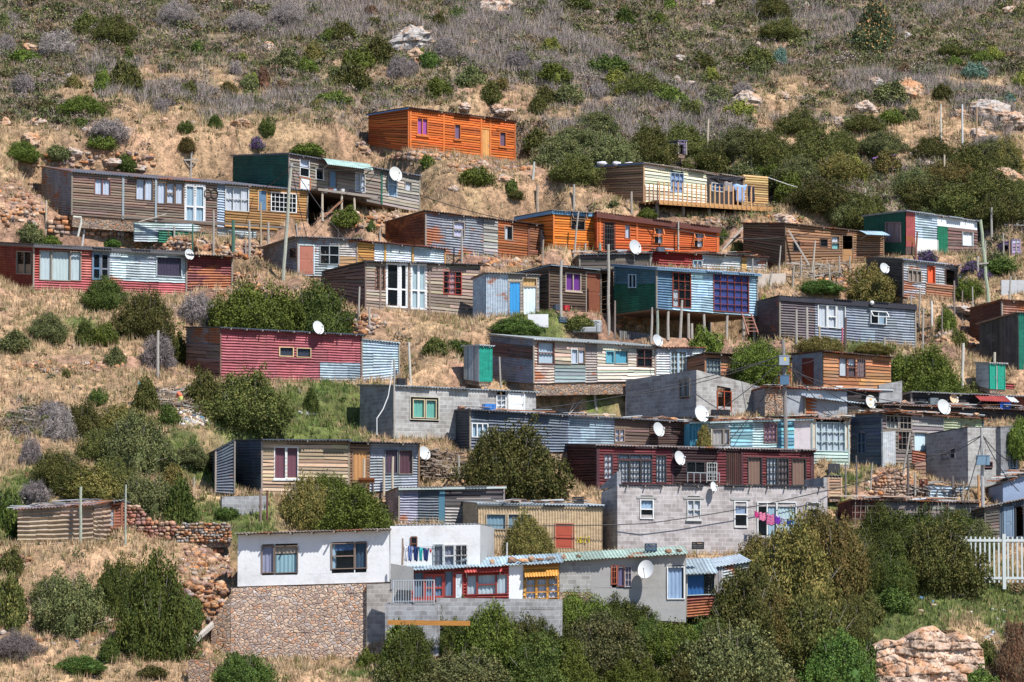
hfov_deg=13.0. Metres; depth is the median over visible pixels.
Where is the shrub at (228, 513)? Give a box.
[214,506,240,519]
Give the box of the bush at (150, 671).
[136,664,169,678]
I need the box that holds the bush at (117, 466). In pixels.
[89,453,132,481]
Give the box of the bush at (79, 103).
[55,93,111,117]
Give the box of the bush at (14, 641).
[0,627,48,660]
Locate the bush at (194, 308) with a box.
[170,289,213,326]
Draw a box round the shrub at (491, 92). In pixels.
[479,79,503,103]
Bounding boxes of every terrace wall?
[385,604,439,656]
[436,598,562,648]
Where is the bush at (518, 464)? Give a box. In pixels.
[447,412,576,501]
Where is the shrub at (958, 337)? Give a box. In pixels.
[951,328,968,347]
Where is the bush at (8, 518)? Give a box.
[0,485,21,538]
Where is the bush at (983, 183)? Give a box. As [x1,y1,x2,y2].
[948,166,1023,205]
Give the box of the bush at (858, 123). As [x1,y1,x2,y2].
[842,112,891,133]
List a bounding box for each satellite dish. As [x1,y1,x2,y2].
[185,249,193,259]
[313,321,323,333]
[389,167,401,180]
[420,446,429,459]
[629,240,640,260]
[638,560,652,577]
[653,334,662,345]
[653,422,664,436]
[675,451,685,464]
[695,405,708,421]
[710,482,717,491]
[866,395,876,408]
[880,263,888,272]
[938,399,950,414]
[950,394,958,402]
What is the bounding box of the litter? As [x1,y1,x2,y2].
[75,405,1005,660]
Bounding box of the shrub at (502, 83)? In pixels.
[495,76,507,90]
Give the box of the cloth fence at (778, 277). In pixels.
[758,273,785,287]
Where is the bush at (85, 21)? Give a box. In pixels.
[72,11,99,34]
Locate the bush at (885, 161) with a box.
[871,145,901,174]
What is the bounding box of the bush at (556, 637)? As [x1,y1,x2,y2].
[527,612,580,648]
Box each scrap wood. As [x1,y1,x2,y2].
[420,448,470,481]
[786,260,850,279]
[898,480,969,495]
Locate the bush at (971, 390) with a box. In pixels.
[959,381,983,393]
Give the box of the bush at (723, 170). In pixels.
[717,165,729,173]
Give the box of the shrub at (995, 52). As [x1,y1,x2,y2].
[987,44,1005,60]
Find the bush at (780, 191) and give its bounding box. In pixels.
[773,166,804,203]
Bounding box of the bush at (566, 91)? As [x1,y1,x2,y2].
[552,80,584,104]
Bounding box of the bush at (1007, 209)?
[965,187,1023,228]
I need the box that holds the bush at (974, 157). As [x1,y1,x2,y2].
[945,138,1014,172]
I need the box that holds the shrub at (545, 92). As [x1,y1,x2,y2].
[535,84,556,105]
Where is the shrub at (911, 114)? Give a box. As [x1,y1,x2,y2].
[904,105,920,121]
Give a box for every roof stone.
[508,556,517,562]
[518,558,528,562]
[528,556,534,561]
[545,556,555,559]
[658,416,666,419]
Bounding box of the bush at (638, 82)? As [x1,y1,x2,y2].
[612,68,670,98]
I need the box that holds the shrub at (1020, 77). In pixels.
[1010,71,1023,87]
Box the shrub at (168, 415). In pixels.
[155,401,185,427]
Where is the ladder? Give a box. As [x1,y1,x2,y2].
[741,313,758,334]
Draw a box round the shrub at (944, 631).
[941,628,960,633]
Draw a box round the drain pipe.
[73,216,81,236]
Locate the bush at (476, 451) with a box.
[465,426,499,471]
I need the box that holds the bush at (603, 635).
[560,608,655,681]
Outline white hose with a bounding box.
[376,360,392,434]
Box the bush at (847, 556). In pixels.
[809,507,873,606]
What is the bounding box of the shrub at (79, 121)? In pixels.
[71,117,87,127]
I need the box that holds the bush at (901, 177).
[887,167,935,191]
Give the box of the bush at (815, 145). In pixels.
[781,123,846,167]
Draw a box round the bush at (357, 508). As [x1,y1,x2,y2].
[308,479,397,530]
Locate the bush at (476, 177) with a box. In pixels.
[457,164,499,187]
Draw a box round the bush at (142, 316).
[108,282,178,349]
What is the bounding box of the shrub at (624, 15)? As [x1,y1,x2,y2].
[615,5,638,27]
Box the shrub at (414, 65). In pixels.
[406,59,419,74]
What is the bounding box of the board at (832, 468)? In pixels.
[828,464,839,474]
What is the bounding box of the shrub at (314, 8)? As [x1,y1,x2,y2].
[304,5,325,18]
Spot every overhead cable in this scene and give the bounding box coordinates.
[292,166,366,263]
[292,169,306,236]
[294,165,378,170]
[420,195,670,230]
[484,523,644,525]
[536,356,778,408]
[636,354,781,393]
[645,490,826,523]
[650,343,781,365]
[671,227,808,238]
[691,362,778,424]
[717,369,781,452]
[786,367,921,405]
[789,364,844,424]
[790,354,823,363]
[792,367,881,415]
[824,436,979,491]
[928,437,979,455]
[962,442,980,503]
[983,436,1018,491]
[984,437,1015,462]
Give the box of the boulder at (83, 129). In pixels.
[81,126,91,132]
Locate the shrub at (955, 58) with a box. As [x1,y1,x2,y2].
[945,55,963,66]
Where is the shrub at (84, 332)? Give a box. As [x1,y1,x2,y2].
[73,317,95,346]
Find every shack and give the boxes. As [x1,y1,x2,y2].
[0,242,186,295]
[13,500,114,544]
[40,166,309,239]
[93,499,131,534]
[183,326,364,382]
[186,253,234,291]
[207,439,235,495]
[230,153,422,212]
[231,439,352,494]
[235,528,391,586]
[258,236,363,289]
[322,260,483,316]
[348,441,422,499]
[353,239,446,289]
[356,384,539,445]
[361,338,399,381]
[366,106,517,161]
[383,210,574,262]
[385,485,506,523]
[390,523,493,578]
[406,553,563,602]
[432,409,683,464]
[461,501,603,553]
[471,272,540,317]
[487,333,656,395]
[514,209,598,250]
[515,264,613,316]
[557,545,687,623]
[564,443,816,490]
[587,211,720,264]
[593,162,746,210]
[600,471,827,554]
[611,264,761,321]
[626,370,757,420]
[648,250,769,271]
[654,346,705,391]
[680,417,813,466]
[680,557,717,618]
[685,352,793,398]
[709,554,750,595]
[740,222,883,270]
[749,295,916,346]
[752,386,880,416]
[789,350,893,389]
[801,395,878,415]
[811,418,850,467]
[836,499,980,524]
[847,411,987,466]
[861,210,978,256]
[864,256,960,303]
[879,404,1023,421]
[902,391,1023,417]
[926,426,996,490]
[967,299,1023,341]
[971,498,1023,543]
[975,311,1023,370]
[985,426,1018,482]
[987,474,1023,503]
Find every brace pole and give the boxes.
[722,226,742,249]
[788,230,810,265]
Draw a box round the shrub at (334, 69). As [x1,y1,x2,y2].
[326,64,340,75]
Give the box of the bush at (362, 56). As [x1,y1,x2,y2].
[342,42,375,69]
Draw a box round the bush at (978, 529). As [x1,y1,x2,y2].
[957,517,1000,564]
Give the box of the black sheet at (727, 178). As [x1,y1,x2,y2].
[710,175,740,180]
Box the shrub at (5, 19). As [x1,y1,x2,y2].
[0,12,12,30]
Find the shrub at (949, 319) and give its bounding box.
[935,307,956,331]
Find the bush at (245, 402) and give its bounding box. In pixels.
[191,362,295,438]
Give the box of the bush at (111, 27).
[85,10,137,45]
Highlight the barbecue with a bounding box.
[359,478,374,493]
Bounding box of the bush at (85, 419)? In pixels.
[61,396,106,439]
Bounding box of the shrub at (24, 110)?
[20,107,29,114]
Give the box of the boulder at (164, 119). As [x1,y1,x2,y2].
[159,117,168,123]
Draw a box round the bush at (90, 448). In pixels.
[74,420,119,464]
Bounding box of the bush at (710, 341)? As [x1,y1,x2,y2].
[688,323,724,352]
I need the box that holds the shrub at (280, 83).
[274,79,290,92]
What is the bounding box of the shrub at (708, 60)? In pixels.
[688,50,716,69]
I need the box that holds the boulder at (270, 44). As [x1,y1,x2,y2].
[261,41,273,49]
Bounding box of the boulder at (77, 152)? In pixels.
[67,146,83,156]
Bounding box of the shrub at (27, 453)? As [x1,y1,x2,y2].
[17,431,42,466]
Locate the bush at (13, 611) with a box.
[0,568,29,632]
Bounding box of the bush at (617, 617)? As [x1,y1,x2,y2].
[572,605,639,641]
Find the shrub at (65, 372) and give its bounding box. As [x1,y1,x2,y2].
[62,366,70,377]
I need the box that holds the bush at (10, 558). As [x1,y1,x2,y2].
[0,544,25,576]
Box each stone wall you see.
[46,216,129,238]
[123,505,176,540]
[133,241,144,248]
[175,522,232,547]
[188,659,209,681]
[211,590,232,655]
[873,474,905,496]
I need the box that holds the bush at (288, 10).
[265,0,312,26]
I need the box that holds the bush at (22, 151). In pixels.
[7,140,44,164]
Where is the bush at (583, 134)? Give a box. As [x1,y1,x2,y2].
[545,123,604,148]
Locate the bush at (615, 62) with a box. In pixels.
[586,53,630,74]
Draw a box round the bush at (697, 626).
[692,617,733,635]
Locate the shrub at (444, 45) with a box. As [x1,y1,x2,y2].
[433,33,457,58]
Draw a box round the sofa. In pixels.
[573,320,601,333]
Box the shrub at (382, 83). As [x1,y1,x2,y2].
[376,78,384,90]
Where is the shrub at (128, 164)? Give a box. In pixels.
[113,151,139,172]
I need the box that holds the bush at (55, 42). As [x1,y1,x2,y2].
[34,28,79,57]
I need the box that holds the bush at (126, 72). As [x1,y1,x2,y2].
[107,57,145,92]
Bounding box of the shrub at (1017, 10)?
[1010,6,1023,18]
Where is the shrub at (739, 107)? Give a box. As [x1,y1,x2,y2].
[723,98,757,118]
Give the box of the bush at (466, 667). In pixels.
[410,645,518,681]
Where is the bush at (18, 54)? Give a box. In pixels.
[7,48,41,63]
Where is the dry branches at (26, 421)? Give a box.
[3,406,45,434]
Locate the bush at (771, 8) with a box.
[748,0,795,19]
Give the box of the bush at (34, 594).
[25,574,63,604]
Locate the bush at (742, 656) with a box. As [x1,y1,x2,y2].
[658,613,799,681]
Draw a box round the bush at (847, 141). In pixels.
[826,125,862,155]
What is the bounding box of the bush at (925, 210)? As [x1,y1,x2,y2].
[914,206,946,215]
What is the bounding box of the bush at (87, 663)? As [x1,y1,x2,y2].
[52,654,114,674]
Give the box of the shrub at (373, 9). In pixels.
[360,5,377,14]
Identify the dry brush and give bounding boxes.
[0,0,1023,440]
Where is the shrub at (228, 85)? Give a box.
[219,80,238,94]
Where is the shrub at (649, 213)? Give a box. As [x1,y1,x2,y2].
[635,207,658,218]
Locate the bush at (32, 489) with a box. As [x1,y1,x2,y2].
[17,479,52,504]
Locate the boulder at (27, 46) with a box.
[22,43,39,51]
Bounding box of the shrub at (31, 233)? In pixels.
[16,221,44,243]
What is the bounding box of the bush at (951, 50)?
[934,43,978,56]
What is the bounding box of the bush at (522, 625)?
[508,608,544,645]
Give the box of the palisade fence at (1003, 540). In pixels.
[961,534,1023,588]
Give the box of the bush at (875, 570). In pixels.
[861,543,889,596]
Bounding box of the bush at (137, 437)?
[97,407,180,478]
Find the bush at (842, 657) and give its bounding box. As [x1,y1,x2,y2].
[794,625,882,681]
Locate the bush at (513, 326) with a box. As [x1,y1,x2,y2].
[487,317,547,336]
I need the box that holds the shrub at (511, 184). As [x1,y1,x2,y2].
[505,176,517,192]
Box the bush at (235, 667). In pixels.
[210,642,279,681]
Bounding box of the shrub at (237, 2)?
[232,0,243,8]
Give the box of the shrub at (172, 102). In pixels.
[163,98,175,106]
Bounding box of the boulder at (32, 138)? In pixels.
[19,132,40,147]
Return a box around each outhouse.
[461,344,494,386]
[973,362,1007,394]
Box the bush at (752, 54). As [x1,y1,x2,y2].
[738,45,776,65]
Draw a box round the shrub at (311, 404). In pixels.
[301,384,320,415]
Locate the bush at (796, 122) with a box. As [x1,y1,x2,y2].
[771,107,821,137]
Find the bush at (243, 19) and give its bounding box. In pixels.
[220,11,270,32]
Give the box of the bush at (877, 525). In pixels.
[852,499,915,550]
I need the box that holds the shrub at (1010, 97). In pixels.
[1002,92,1016,103]
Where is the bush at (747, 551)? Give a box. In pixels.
[736,530,769,566]
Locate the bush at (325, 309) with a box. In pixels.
[291,277,357,333]
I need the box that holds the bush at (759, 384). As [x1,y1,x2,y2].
[739,379,766,385]
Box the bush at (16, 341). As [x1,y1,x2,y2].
[0,328,34,353]
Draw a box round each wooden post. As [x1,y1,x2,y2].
[45,200,46,235]
[79,487,81,542]
[82,228,84,245]
[124,485,126,545]
[156,330,158,377]
[212,210,214,254]
[231,220,234,251]
[248,220,250,257]
[259,489,261,522]
[260,202,261,251]
[266,490,267,519]
[267,222,269,243]
[321,192,323,220]
[340,194,342,208]
[353,197,355,210]
[357,287,359,321]
[363,459,364,486]
[383,457,384,495]
[391,456,393,488]
[393,358,394,438]
[401,538,403,564]
[408,342,411,385]
[458,455,459,479]
[461,230,462,262]
[499,357,501,386]
[532,162,534,179]
[536,185,538,211]
[541,240,543,265]
[559,260,562,316]
[573,184,574,210]
[573,211,578,256]
[593,395,597,410]
[607,244,609,334]
[614,301,615,338]
[630,191,632,214]
[650,307,652,343]
[656,309,658,334]
[666,311,669,339]
[679,300,682,338]
[687,313,689,337]
[690,323,693,341]
[702,314,705,332]
[707,119,708,146]
[725,314,727,337]
[742,318,744,339]
[753,317,755,340]
[778,246,780,272]
[792,266,794,286]
[795,309,797,344]
[800,256,801,276]
[805,307,807,340]
[811,241,815,275]
[841,328,842,346]
[844,317,846,351]
[845,463,846,498]
[855,455,857,494]
[870,463,872,489]
[902,432,910,474]
[907,454,909,495]
[914,473,915,496]
[915,231,917,259]
[918,287,920,328]
[922,307,923,350]
[930,301,932,328]
[940,104,941,139]
[941,307,942,337]
[951,476,953,498]
[953,281,954,316]
[961,104,963,142]
[961,343,964,387]
[962,481,963,500]
[976,107,977,138]
[977,475,979,506]
[990,207,992,243]
[993,352,995,361]
[1008,276,1011,298]
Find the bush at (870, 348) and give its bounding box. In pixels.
[851,342,895,354]
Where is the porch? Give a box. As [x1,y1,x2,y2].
[310,188,377,198]
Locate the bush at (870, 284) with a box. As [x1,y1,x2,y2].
[842,259,900,313]
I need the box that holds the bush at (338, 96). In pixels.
[315,89,354,106]
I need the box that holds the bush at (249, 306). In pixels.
[202,275,311,348]
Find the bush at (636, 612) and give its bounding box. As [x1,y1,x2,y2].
[605,591,659,630]
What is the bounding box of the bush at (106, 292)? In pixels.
[76,274,130,312]
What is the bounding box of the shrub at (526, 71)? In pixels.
[516,69,533,80]
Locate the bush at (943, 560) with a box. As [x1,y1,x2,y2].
[891,509,993,604]
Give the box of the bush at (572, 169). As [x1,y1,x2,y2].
[544,152,606,186]
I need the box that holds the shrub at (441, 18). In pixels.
[431,11,446,27]
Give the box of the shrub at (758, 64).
[747,58,771,72]
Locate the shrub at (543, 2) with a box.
[537,0,547,7]
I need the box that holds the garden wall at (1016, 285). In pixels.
[1000,280,1023,295]
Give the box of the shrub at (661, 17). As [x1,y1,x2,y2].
[651,12,669,23]
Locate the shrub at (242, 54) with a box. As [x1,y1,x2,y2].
[239,51,246,60]
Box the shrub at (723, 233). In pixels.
[719,227,728,246]
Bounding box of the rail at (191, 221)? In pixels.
[121,216,300,228]
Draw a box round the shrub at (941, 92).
[930,82,955,100]
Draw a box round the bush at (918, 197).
[891,170,958,210]
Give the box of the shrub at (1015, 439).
[1006,417,1023,461]
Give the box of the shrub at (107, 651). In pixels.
[96,637,123,663]
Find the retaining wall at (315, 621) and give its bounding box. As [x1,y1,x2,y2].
[230,583,376,659]
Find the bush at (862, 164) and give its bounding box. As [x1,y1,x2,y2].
[845,151,868,184]
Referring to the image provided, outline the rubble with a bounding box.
[0,76,1023,672]
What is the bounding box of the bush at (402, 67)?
[386,52,416,79]
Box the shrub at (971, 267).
[959,260,982,272]
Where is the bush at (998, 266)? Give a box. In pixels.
[980,256,1020,273]
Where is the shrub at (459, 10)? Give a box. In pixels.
[448,5,466,17]
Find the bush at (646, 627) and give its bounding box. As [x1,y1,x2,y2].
[634,612,662,657]
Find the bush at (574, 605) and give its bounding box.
[562,586,613,629]
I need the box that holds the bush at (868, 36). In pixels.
[840,22,891,54]
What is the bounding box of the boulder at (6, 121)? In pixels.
[0,116,11,125]
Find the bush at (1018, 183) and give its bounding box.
[1003,173,1023,200]
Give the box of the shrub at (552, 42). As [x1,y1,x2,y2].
[542,36,561,52]
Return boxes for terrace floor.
[387,602,435,603]
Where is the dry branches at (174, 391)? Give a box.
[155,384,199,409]
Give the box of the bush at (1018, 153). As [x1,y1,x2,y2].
[989,134,1023,173]
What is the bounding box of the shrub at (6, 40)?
[0,32,15,49]
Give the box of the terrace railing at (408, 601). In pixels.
[393,580,434,602]
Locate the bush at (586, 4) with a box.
[565,0,595,11]
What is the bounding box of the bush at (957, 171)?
[921,157,973,186]
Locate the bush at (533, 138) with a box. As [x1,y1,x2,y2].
[522,126,547,154]
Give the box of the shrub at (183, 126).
[176,120,195,133]
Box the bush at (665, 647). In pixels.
[645,615,700,668]
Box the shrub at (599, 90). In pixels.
[584,80,609,98]
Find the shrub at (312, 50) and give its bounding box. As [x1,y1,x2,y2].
[303,40,324,60]
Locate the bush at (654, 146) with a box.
[628,120,680,165]
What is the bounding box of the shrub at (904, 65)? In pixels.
[895,62,910,73]
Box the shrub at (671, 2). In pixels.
[663,0,677,10]
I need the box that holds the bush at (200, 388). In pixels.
[182,363,221,408]
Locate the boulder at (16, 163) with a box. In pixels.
[11,157,17,165]
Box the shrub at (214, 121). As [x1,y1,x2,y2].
[207,113,224,128]
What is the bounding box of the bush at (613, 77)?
[601,68,629,89]
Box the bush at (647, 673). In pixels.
[599,644,667,681]
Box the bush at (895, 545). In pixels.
[873,531,916,568]
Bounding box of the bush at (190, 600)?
[183,594,207,629]
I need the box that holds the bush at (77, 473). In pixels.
[69,461,86,498]
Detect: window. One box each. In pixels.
[16,251,31,273]
[39,250,51,280]
[51,250,70,280]
[70,251,81,280]
[94,178,110,195]
[135,178,153,200]
[156,256,181,276]
[157,182,165,203]
[166,182,174,203]
[175,183,183,204]
[225,186,248,211]
[261,545,274,572]
[270,192,296,212]
[273,447,287,480]
[274,545,297,573]
[279,347,293,356]
[286,447,298,480]
[289,248,295,258]
[296,348,310,357]
[299,159,309,177]
[315,168,323,180]
[319,245,338,264]
[331,543,354,568]
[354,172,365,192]
[354,542,366,568]
[374,266,384,289]
[385,449,397,473]
[388,172,396,196]
[398,450,412,473]
[404,181,411,191]
[409,396,438,420]
[410,537,416,550]
[412,399,424,417]
[414,571,423,597]
[416,117,428,137]
[425,399,436,418]
[433,544,443,564]
[443,269,461,294]
[444,544,454,564]
[444,569,453,596]
[453,124,461,140]
[453,221,464,237]
[455,544,467,564]
[466,574,476,594]
[471,423,487,437]
[477,574,495,594]
[486,514,505,529]
[496,395,505,408]
[496,574,507,593]
[498,131,507,148]
[504,225,512,240]
[507,514,532,528]
[522,278,536,286]
[525,580,535,598]
[536,578,547,598]
[537,341,554,364]
[548,578,557,597]
[564,272,582,292]
[571,211,587,230]
[571,349,577,363]
[578,348,584,363]
[603,453,612,478]
[606,351,614,362]
[611,565,616,584]
[614,349,627,363]
[614,429,624,441]
[617,454,652,459]
[617,565,624,586]
[618,460,629,482]
[624,224,630,238]
[624,566,631,586]
[628,274,636,287]
[630,460,640,482]
[636,349,651,366]
[640,499,653,518]
[641,460,651,482]
[653,228,664,243]
[656,455,666,482]
[667,566,684,598]
[670,172,683,192]
[670,351,677,373]
[672,272,690,307]
[678,351,686,371]
[679,378,689,397]
[686,461,704,472]
[686,500,702,520]
[687,573,714,595]
[692,260,701,267]
[693,232,705,247]
[706,359,720,375]
[706,462,716,480]
[711,182,723,191]
[712,429,723,444]
[713,273,748,312]
[716,390,731,410]
[724,429,729,444]
[734,501,747,527]
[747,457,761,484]
[764,421,776,442]
[766,457,777,484]
[777,502,796,536]
[778,458,788,484]
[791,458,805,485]
[806,502,820,515]
[815,422,845,451]
[817,305,827,327]
[819,239,827,246]
[827,305,836,327]
[830,236,839,249]
[837,306,845,328]
[838,357,847,376]
[847,358,855,376]
[856,359,865,377]
[857,432,866,452]
[870,310,889,324]
[885,222,901,241]
[885,415,898,428]
[897,431,910,450]
[899,416,911,429]
[907,269,921,282]
[913,432,926,451]
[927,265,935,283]
[961,232,973,245]
[1009,451,1016,468]
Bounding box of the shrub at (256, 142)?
[248,136,266,149]
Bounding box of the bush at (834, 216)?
[816,195,862,226]
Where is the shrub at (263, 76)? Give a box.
[258,64,269,90]
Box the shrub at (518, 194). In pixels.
[506,190,524,199]
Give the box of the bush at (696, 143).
[661,121,706,161]
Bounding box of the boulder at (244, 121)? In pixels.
[230,118,250,127]
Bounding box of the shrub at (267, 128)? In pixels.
[258,116,275,138]
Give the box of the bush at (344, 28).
[323,18,356,41]
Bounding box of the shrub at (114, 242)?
[103,238,121,247]
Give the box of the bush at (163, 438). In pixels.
[152,427,169,461]
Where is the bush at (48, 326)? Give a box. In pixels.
[24,309,69,344]
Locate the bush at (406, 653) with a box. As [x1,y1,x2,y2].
[368,621,439,681]
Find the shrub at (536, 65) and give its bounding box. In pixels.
[532,57,552,76]
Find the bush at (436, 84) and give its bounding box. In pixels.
[423,74,453,98]
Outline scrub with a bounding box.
[0,0,1023,681]
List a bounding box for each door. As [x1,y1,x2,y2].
[93,253,99,279]
[102,254,108,279]
[110,510,113,526]
[185,185,193,220]
[196,185,203,220]
[259,191,265,209]
[299,245,312,273]
[300,178,309,188]
[330,171,335,186]
[387,263,398,307]
[401,264,406,307]
[412,264,425,309]
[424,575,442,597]
[456,574,461,597]
[482,129,488,157]
[509,394,523,411]
[556,524,571,547]
[587,273,599,312]
[757,502,776,537]
[803,359,811,384]
[843,248,852,260]
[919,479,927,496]
[991,365,994,388]
[999,365,1003,389]
[1005,508,1012,536]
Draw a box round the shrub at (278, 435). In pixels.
[261,430,284,438]
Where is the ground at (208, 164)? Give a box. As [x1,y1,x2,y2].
[0,0,1023,681]
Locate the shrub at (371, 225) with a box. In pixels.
[366,219,375,232]
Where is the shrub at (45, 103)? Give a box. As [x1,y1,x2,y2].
[36,100,57,110]
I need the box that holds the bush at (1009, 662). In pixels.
[990,609,1023,681]
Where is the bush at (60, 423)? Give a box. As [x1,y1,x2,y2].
[40,401,82,442]
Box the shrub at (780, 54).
[773,45,788,64]
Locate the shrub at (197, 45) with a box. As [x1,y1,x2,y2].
[189,40,204,50]
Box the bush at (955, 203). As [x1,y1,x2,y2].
[926,177,986,219]
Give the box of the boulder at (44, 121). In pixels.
[27,117,47,125]
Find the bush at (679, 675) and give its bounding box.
[659,637,710,681]
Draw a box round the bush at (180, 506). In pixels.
[162,471,200,525]
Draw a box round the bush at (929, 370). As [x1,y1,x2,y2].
[891,340,967,393]
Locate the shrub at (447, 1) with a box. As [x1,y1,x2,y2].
[445,0,458,6]
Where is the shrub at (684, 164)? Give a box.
[680,158,696,169]
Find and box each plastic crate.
[395,378,406,384]
[482,404,495,409]
[556,408,567,413]
[557,317,566,321]
[562,305,569,310]
[572,497,583,503]
[645,543,656,550]
[656,247,664,251]
[692,542,703,548]
[711,410,720,415]
[720,410,729,415]
[917,399,925,405]
[928,398,938,403]
[997,402,1010,408]
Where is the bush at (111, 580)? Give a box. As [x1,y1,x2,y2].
[95,550,134,615]
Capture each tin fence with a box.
[133,222,200,241]
[158,230,209,242]
[217,228,256,239]
[927,486,976,496]
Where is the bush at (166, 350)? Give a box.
[136,330,177,371]
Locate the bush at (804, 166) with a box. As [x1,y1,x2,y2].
[767,153,819,187]
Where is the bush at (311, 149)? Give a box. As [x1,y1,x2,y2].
[289,141,330,156]
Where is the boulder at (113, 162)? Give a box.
[102,158,122,166]
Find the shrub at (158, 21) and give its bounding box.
[151,17,161,26]
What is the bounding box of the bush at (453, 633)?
[440,594,467,654]
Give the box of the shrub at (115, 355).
[103,344,127,366]
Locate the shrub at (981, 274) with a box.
[977,267,993,280]
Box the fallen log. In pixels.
[187,621,213,645]
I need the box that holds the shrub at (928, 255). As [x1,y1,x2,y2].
[917,250,938,261]
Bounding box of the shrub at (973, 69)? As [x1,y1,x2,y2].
[960,61,988,80]
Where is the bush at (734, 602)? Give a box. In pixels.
[691,561,778,659]
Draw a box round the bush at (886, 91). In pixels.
[870,77,909,106]
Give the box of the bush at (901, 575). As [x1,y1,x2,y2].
[872,549,919,602]
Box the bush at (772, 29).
[756,17,803,40]
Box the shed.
[1005,239,1020,255]
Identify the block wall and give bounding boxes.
[220,495,265,514]
[366,583,410,645]
[877,381,901,403]
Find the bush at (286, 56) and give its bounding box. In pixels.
[270,46,302,68]
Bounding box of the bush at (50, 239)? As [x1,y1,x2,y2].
[40,235,63,244]
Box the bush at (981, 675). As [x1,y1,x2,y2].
[964,664,999,681]
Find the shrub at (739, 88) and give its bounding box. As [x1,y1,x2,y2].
[729,81,753,95]
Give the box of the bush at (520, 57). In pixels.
[503,49,529,70]
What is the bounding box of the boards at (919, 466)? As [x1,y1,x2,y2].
[912,462,926,476]
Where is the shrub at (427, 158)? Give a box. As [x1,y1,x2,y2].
[419,156,432,167]
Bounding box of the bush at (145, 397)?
[130,375,159,412]
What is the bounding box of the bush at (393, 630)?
[377,618,415,662]
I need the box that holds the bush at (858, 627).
[831,589,874,641]
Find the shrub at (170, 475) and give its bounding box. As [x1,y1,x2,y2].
[162,462,185,484]
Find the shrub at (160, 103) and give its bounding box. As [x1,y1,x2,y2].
[151,95,168,113]
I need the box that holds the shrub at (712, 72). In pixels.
[702,65,720,82]
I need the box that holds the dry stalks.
[0,0,1023,152]
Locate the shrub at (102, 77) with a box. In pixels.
[92,65,110,93]
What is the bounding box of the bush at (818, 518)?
[798,500,841,544]
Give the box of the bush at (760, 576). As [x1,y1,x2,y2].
[708,557,786,604]
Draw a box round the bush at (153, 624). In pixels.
[104,542,205,662]
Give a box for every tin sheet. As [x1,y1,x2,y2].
[881,431,895,466]
[911,450,925,466]
[1006,383,1015,388]
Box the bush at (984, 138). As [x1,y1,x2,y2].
[969,133,1004,147]
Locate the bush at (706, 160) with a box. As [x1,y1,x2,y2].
[694,136,733,172]
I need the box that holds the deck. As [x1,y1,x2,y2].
[642,181,775,218]
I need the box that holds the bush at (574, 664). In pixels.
[557,637,606,681]
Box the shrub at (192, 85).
[180,80,199,99]
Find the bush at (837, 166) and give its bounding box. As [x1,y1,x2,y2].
[816,150,874,184]
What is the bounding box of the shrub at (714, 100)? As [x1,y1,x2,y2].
[709,95,722,104]
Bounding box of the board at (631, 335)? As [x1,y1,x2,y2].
[619,331,649,339]
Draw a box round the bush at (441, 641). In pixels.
[410,625,451,656]
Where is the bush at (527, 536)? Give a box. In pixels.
[500,506,557,555]
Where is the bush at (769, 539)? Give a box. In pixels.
[761,525,789,548]
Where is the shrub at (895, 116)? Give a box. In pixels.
[879,107,906,124]
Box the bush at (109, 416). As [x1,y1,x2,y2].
[95,400,156,430]
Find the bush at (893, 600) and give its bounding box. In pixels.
[876,585,915,614]
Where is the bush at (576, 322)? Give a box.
[563,313,596,330]
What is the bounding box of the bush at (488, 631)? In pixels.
[448,597,527,668]
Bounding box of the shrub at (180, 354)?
[172,329,185,369]
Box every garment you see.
[404,545,407,561]
[408,546,412,561]
[413,546,418,561]
[419,547,422,561]
[423,548,428,561]
[724,181,731,192]
[733,184,746,202]
[748,185,754,202]
[759,512,765,521]
[766,514,773,525]
[774,516,779,524]
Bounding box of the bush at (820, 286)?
[794,278,849,295]
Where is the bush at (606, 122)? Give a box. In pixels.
[566,109,622,135]
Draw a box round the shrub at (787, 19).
[779,17,793,25]
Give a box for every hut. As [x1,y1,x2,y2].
[669,140,687,159]
[821,475,842,501]
[996,241,1010,254]
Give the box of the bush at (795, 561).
[749,499,842,616]
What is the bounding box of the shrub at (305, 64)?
[297,56,319,72]
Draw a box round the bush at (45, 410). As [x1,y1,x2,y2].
[36,398,67,423]
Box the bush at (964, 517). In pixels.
[930,504,978,534]
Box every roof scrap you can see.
[7,498,111,507]
[456,498,588,502]
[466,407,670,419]
[571,249,649,254]
[651,248,757,255]
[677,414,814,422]
[754,384,893,390]
[807,414,854,418]
[839,495,981,501]
[859,408,984,416]
[875,401,1023,408]
[987,467,1023,481]
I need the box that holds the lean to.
[572,252,652,268]
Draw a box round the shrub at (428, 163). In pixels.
[419,154,435,170]
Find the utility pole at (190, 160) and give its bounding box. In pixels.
[184,150,196,177]
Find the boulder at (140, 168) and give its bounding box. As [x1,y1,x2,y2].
[133,164,146,171]
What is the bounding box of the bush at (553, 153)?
[525,133,592,169]
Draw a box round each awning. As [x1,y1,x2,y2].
[320,158,372,175]
[465,566,501,577]
[524,568,558,582]
[858,230,888,240]
[974,395,1009,406]
[1005,396,1018,404]
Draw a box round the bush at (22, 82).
[9,71,37,94]
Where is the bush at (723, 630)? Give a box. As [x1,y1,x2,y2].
[697,615,738,643]
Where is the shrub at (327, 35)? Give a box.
[317,27,336,42]
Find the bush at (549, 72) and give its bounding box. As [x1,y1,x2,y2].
[530,60,573,85]
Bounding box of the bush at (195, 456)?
[175,443,212,468]
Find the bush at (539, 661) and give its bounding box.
[497,629,569,681]
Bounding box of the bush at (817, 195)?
[780,173,862,213]
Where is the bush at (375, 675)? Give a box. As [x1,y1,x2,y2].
[366,660,401,681]
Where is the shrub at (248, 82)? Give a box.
[238,74,259,91]
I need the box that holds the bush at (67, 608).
[27,566,117,640]

